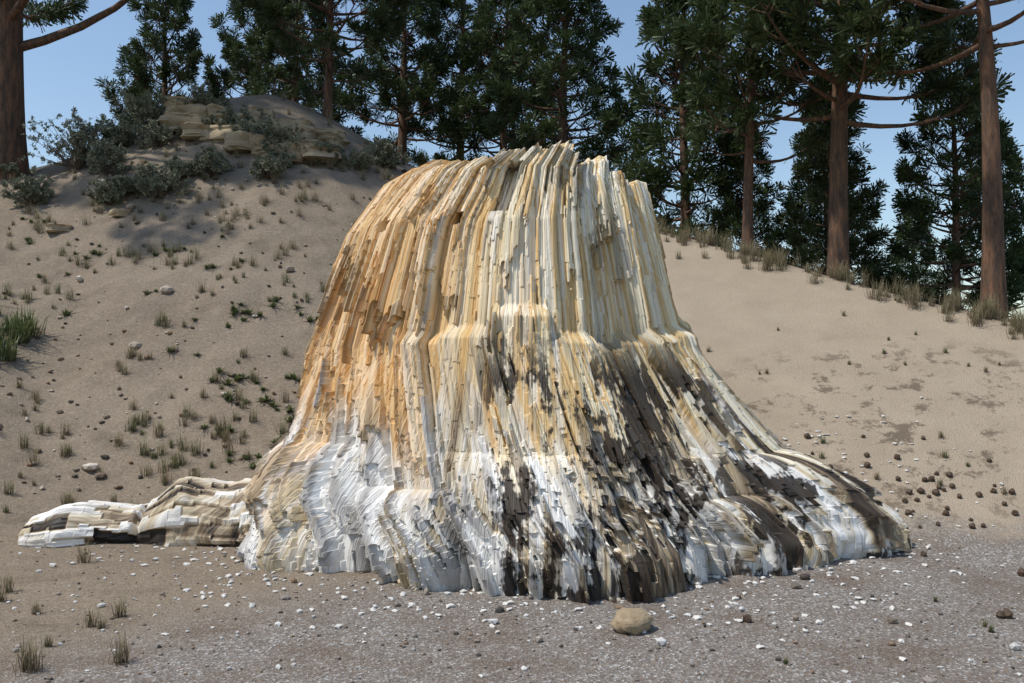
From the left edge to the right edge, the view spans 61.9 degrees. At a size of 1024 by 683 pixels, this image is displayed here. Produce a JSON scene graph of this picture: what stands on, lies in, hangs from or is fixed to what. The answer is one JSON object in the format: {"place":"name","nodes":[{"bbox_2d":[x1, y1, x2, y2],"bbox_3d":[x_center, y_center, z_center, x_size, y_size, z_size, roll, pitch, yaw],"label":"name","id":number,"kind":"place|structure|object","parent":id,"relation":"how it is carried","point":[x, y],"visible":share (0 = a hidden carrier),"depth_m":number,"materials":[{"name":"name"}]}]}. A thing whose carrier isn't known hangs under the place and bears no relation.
{"place":"outdoors","nodes":[
{"label":"outdoors","id":0,"kind":"place"},
{"bbox_2d":[0,94,1023,682],"bbox_3d":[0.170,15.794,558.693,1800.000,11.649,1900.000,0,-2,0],"label":"ground","id":1,"kind":"structure","parent":0,"point":[734,312],"depth_m":9.57,"materials":[{"name":"beige sand"}]},
{"bbox_2d":[0,162,19,177],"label":"shrub","id":2,"kind":"object","parent":1,"relation":"on","point":[9,167],"visible":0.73,"depth_m":17.94,"materials":[{"name":"green plant"}]},
{"bbox_2d":[0,303,52,360],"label":"edge bush","id":3,"kind":"object","parent":1,"relation":"on","point":[17,330],"visible":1,"depth_m":12.14,"materials":[{"name":"green plant"}]},
{"bbox_2d":[0,165,55,205],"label":"shrub","id":4,"kind":"object","parent":1,"relation":"on","point":[34,192],"visible":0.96,"depth_m":16.75,"materials":[{"name":"green plant"}]},
{"bbox_2d":[0,0,129,180],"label":"old pine","id":5,"kind":"object","parent":1,"relation":"on","point":[14,46],"visible":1,"depth_m":18.29,"materials":[{"name":"brown plant"}]},
{"bbox_2d":[15,107,125,169],"bbox_3d":[-9.289,-4.338,18.283,2.305,1.355,1.569,2,-3,-41],"label":"shrub","id":6,"kind":"object","parent":1,"relation":"on","point":[81,146],"visible":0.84,"depth_m":18.19,"materials":[{"name":"green plant"}]},
{"bbox_2d":[86,174,128,204],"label":"shrub","id":7,"kind":"object","parent":1,"relation":"on","point":[107,191],"visible":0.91,"depth_m":16.37,"materials":[{"name":"green plant"}]},
{"bbox_2d":[86,136,138,175],"bbox_3d":[-8.364,-3.786,17.730,1.008,0.794,1.279,0,-2,-14],"label":"shrub","id":8,"kind":"object","parent":1,"relation":"on","point":[110,156],"visible":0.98,"depth_m":17.51,"materials":[{"name":"green plant"}]},
{"bbox_2d":[98,113,144,149],"bbox_3d":[-8.710,-4.621,19.088,1.101,0.874,1.062,1,-2,-30],"label":"shrub","id":9,"kind":"object","parent":1,"relation":"on","point":[124,132],"visible":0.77,"depth_m":18.81,"materials":[{"name":"green plant"}]},
{"bbox_2d":[111,175,142,195],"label":"shrub","id":10,"kind":"object","parent":1,"relation":"on","point":[127,183],"visible":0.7,"depth_m":16.59,"materials":[{"name":"green plant"}]},
{"bbox_2d":[17,476,251,547],"bbox_3d":[-3.379,1.666,8.092,2.642,0.797,1.222,0,-2,0],"label":"petrified root","id":11,"kind":"object","parent":1,"relation":"on","point":[196,511],"visible":0.62,"depth_m":7.88,"materials":[{"name":"beige stone"}]},
{"bbox_2d":[123,80,152,127],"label":"pine","id":12,"kind":"object","parent":1,"relation":"on","point":[126,114],"depth_m":44.91,"materials":[{"name":"green plant"}]},
{"bbox_2d":[109,88,170,127],"bbox_3d":[-8.598,-5.473,20.013,1.607,1.053,1.376,0,-2,0],"label":"shrub","id":13,"kind":"object","parent":1,"relation":"on","point":[154,110],"visible":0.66,"depth_m":19.78,"materials":[{"name":"green plant"}]},
{"bbox_2d":[94,0,213,131],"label":"pine","id":14,"kind":"object","parent":1,"relation":"on","point":[140,58],"visible":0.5,"depth_m":29.56,"materials":[{"name":"green plant"}]},
{"bbox_2d":[138,164,170,185],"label":"shrub","id":15,"kind":"object","parent":1,"relation":"on","point":[161,171],"visible":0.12,"depth_m":16.86,"materials":[{"name":"green plant"}]},
{"bbox_2d":[134,118,182,147],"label":"shrub","id":16,"kind":"object","parent":1,"relation":"on","point":[156,135],"visible":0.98,"depth_m":18.66,"materials":[{"name":"green plant"}]},
{"bbox_2d":[131,158,194,198],"bbox_3d":[-6.779,-3.198,16.521,1.125,0.890,1.103,0,-2,0],"label":"shrub","id":17,"kind":"object","parent":1,"relation":"on","point":[149,185],"visible":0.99,"depth_m":16.48,"materials":[{"name":"green plant"}]},
{"bbox_2d":[19,160,318,467],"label":"small plants","id":18,"kind":"object","parent":1,"relation":"on","point":[238,376],"visible":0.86,"depth_m":12.02,"materials":[{"name":"green plant"}]},
{"bbox_2d":[163,154,193,177],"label":"shrub","id":19,"kind":"object","parent":1,"relation":"on","point":[187,169],"visible":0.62,"depth_m":17.06,"materials":[{"name":"green plant"}]},
{"bbox_2d":[0,149,406,496],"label":"slope stones","id":20,"kind":"object","parent":1,"relation":"on","point":[166,289],"visible":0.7,"depth_m":11.75,"materials":[{"name":"beige stone"}]},
{"bbox_2d":[176,78,230,106],"bbox_3d":[-7.233,-5.649,19.810,1.260,0.945,1.254,-1,-2,16],"label":"shrub","id":21,"kind":"object","parent":1,"relation":"on","point":[202,94],"visible":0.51,"depth_m":19.63,"materials":[{"name":"green plant"}]},
{"bbox_2d":[201,114,220,124],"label":"shrub","id":22,"kind":"object","parent":1,"relation":"on","point":[210,121],"visible":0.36,"depth_m":18.80,"materials":[{"name":"green plant"}]},
{"bbox_2d":[191,144,233,177],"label":"shrub","id":23,"kind":"object","parent":1,"relation":"on","point":[206,164],"visible":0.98,"depth_m":17.05,"materials":[{"name":"green plant"}]},
{"bbox_2d":[45,96,398,232],"bbox_3d":[-6.349,-3.842,19.032,6.917,3.928,4.454,1,-2,-26],"label":"sandstone outcrop","id":24,"kind":"object","parent":1,"relation":"on","point":[187,119],"visible":0.68,"depth_m":18.59,"materials":[{"name":"beige stone"}]},
{"bbox_2d":[249,123,263,140],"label":"shrub","id":25,"kind":"object","parent":24,"relation":"on","point":[257,128],"visible":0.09,"depth_m":18.21,"materials":[{"name":"green plant"}]},
{"bbox_2d":[240,113,302,152],"bbox_3d":[-5.047,-4.273,18.145,1.331,1.004,1.337,-2,-3,43],"label":"shrub","id":26,"kind":"object","parent":24,"relation":"on","point":[273,134],"visible":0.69,"depth_m":17.89,"materials":[{"name":"green plant"}]},
{"bbox_2d":[212,102,252,128],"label":"shrub","id":27,"kind":"object","parent":1,"relation":"on","point":[227,117],"visible":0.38,"depth_m":18.65,"materials":[{"name":"green plant"}]},
{"bbox_2d":[229,107,268,131],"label":"shrub","id":28,"kind":"object","parent":1,"relation":"on","point":[242,125],"visible":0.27,"depth_m":18.36,"materials":[{"name":"green plant"}]},
{"bbox_2d":[201,0,318,108],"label":"pine","id":29,"kind":"object","parent":1,"relation":"on","point":[233,51],"visible":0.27,"depth_m":30.41,"materials":[{"name":"green plant"}]},
{"bbox_2d":[248,153,290,179],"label":"shrub","id":30,"kind":"object","parent":1,"relation":"on","point":[265,165],"visible":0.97,"depth_m":16.92,"materials":[{"name":"green plant"}]},
{"bbox_2d":[266,142,297,167],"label":"shrub","id":31,"kind":"object","parent":1,"relation":"on","point":[283,154],"visible":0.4,"depth_m":17.62,"materials":[{"name":"green plant"}]},
{"bbox_2d":[239,0,365,135],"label":"pine","id":32,"kind":"object","parent":1,"relation":"on","point":[271,47],"visible":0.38,"depth_m":27.88,"materials":[{"name":"green plant"}]},
{"bbox_2d":[237,0,418,118],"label":"hill pine","id":33,"kind":"object","parent":1,"relation":"on","point":[389,28],"visible":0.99,"depth_m":21.39,"materials":[{"name":"green plant"}]},
{"bbox_2d":[312,137,352,165],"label":"shrub","id":34,"kind":"object","parent":1,"relation":"on","point":[328,144],"visible":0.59,"depth_m":17.98,"materials":[{"name":"green plant"}]},
{"bbox_2d":[342,148,378,170],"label":"shrub","id":35,"kind":"object","parent":1,"relation":"on","point":[362,160],"visible":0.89,"depth_m":18.27,"materials":[{"name":"green plant"}]},
{"bbox_2d":[358,147,374,169],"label":"shrub","id":36,"kind":"object","parent":1,"relation":"on","point":[364,150],"visible":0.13,"depth_m":18.54,"materials":[{"name":"green plant"}]},
{"bbox_2d":[365,136,411,169],"bbox_3d":[-2.886,-4.262,19.322,0.976,0.762,1.181,-1,-2,27],"label":"shrub","id":37,"kind":"object","parent":1,"relation":"on","point":[383,149],"visible":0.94,"depth_m":19.14,"materials":[{"name":"green plant"}]},
{"bbox_2d":[333,0,475,155],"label":"pine","id":38,"kind":"object","parent":1,"relation":"on","point":[398,84],"visible":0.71,"depth_m":26.25,"materials":[{"name":"green plant"}]},
{"bbox_2d":[55,87,853,280],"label":"plateau grass","id":39,"kind":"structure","parent":1,"relation":"on","point":[797,264],"depth_m":14.32,"materials":[{"name":"green plant"}]},
{"bbox_2d":[395,0,526,167],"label":"pine","id":40,"kind":"object","parent":1,"relation":"on","point":[465,15],"visible":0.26,"depth_m":28.14,"materials":[{"name":"green plant"}]},
{"bbox_2d":[433,0,574,161],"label":"pine","id":41,"kind":"object","parent":1,"relation":"on","point":[461,102],"visible":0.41,"depth_m":25.66,"materials":[{"name":"green plant"}]},
{"bbox_2d":[0,541,1023,682],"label":"pebbles","id":42,"kind":"object","parent":1,"relation":"on","point":[661,641],"visible":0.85,"depth_m":5.29,"materials":[{"name":"stone"}]},
{"bbox_2d":[0,92,1023,675],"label":"grass tufts","id":43,"kind":"object","parent":1,"relation":"on","point":[952,304],"visible":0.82,"depth_m":12.11,"materials":[{"name":"green plant"}]},
{"bbox_2d":[17,391,1021,677],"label":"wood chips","id":44,"kind":"object","parent":1,"relation":"on","point":[523,667],"visible":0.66,"depth_m":6.12,"materials":[{"name":"grey"}]},
{"bbox_2d":[481,0,644,179],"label":"pine","id":45,"kind":"object","parent":1,"relation":"on","point":[507,96],"visible":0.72,"depth_m":21.92,"materials":[{"name":"green plant"}]},
{"bbox_2d":[236,140,911,603],"bbox_3d":[0.429,0.107,8.845,7.027,4.120,5.853,0,-2,0],"label":"petrified tree stump","id":46,"kind":"object","parent":1,"relation":"on","point":[512,382],"visible":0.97,"depth_m":7.08,"materials":[{"name":"beige stone"}]},
{"bbox_2d":[610,608,652,634],"bbox_3d":[0.745,1.741,5.321,0.274,0.156,0.292,0,-2,0],"label":"rock","id":47,"kind":"object","parent":1,"relation":"on","point":[634,621],"visible":0.99,"depth_m":5.24,"materials":[{"name":"stone"}]},
{"bbox_2d":[611,0,762,250],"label":"pine","id":48,"kind":"object","parent":1,"relation":"on","point":[650,134],"visible":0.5,"depth_m":19.05,"materials":[{"name":"green plant"}]},
{"bbox_2d":[706,102,807,269],"bbox_3d":[5.077,-2.964,18.838,2.267,4.751,2.298,0,-2,-6],"label":"pine","id":49,"kind":"object","parent":1,"relation":"on","point":[768,233],"visible":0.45,"depth_m":18.43,"materials":[{"name":"green plant"}]},
{"bbox_2d":[668,0,849,252],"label":"pine","id":50,"kind":"object","parent":1,"relation":"on","point":[703,127],"visible":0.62,"depth_m":16.09,"materials":[{"name":"green plant"}]},
{"bbox_2d":[799,573,809,579],"bbox_3d":[2.265,1.821,6.601,0.086,0.054,0.070,0,-2,0],"label":"rock","id":51,"kind":"object","parent":1,"relation":"on","point":[804,576],"visible":1,"depth_m":6.58,"materials":[{"name":"brown"}]},
{"bbox_2d":[771,110,893,286],"bbox_3d":[7.691,-2.893,20.894,2.920,6.575,2.947,0,-2,-1],"label":"pine","id":52,"kind":"object","parent":1,"relation":"on","point":[795,192],"visible":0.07,"depth_m":20.71,"materials":[{"name":"green plant"}]},
{"bbox_2d":[650,0,1015,279],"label":"pine","id":53,"kind":"object","parent":1,"relation":"on","point":[845,104],"visible":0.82,"depth_m":15.15,"materials":[{"name":"green plant"}]},
{"bbox_2d":[777,64,898,293],"bbox_3d":[6.847,-2.896,18.106,2.701,6.027,2.677,-1,-2,21],"label":"pine","id":54,"kind":"object","parent":1,"relation":"on","point":[866,197],"visible":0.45,"depth_m":17.73,"materials":[{"name":"green plant"}]},
{"bbox_2d":[737,433,1023,622],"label":"pine cones","id":55,"kind":"object","parent":1,"relation":"on","point":[1006,613],"visible":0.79,"depth_m":8.35,"materials":[{"name":"brown plant"}]},
{"bbox_2d":[805,0,1023,317],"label":"pine","id":56,"kind":"object","parent":1,"relation":"on","point":[993,266],"visible":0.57,"depth_m":12.58,"materials":[{"name":"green plant"}]},
{"bbox_2d":[886,211,946,301],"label":"pine","id":57,"kind":"object","parent":1,"relation":"on","point":[926,272],"visible":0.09,"depth_m":46.49,"materials":[{"name":"green plant"}]},
{"bbox_2d":[863,0,1023,311],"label":"pine","id":58,"kind":"object","parent":1,"relation":"on","point":[914,207],"visible":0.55,"depth_m":17.07,"materials":[{"name":"green plant"}]},
{"bbox_2d":[930,115,1023,317],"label":"pine","id":59,"kind":"object","parent":1,"relation":"on","point":[1013,199],"visible":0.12,"depth_m":18.80,"materials":[{"name":"green plant"}]},
{"bbox_2d":[23,0,1023,318],"label":"sky","id":60,"kind":"structure","parent":0,"point":[59,75],"materials":[{"name":"blue"}]}
]}

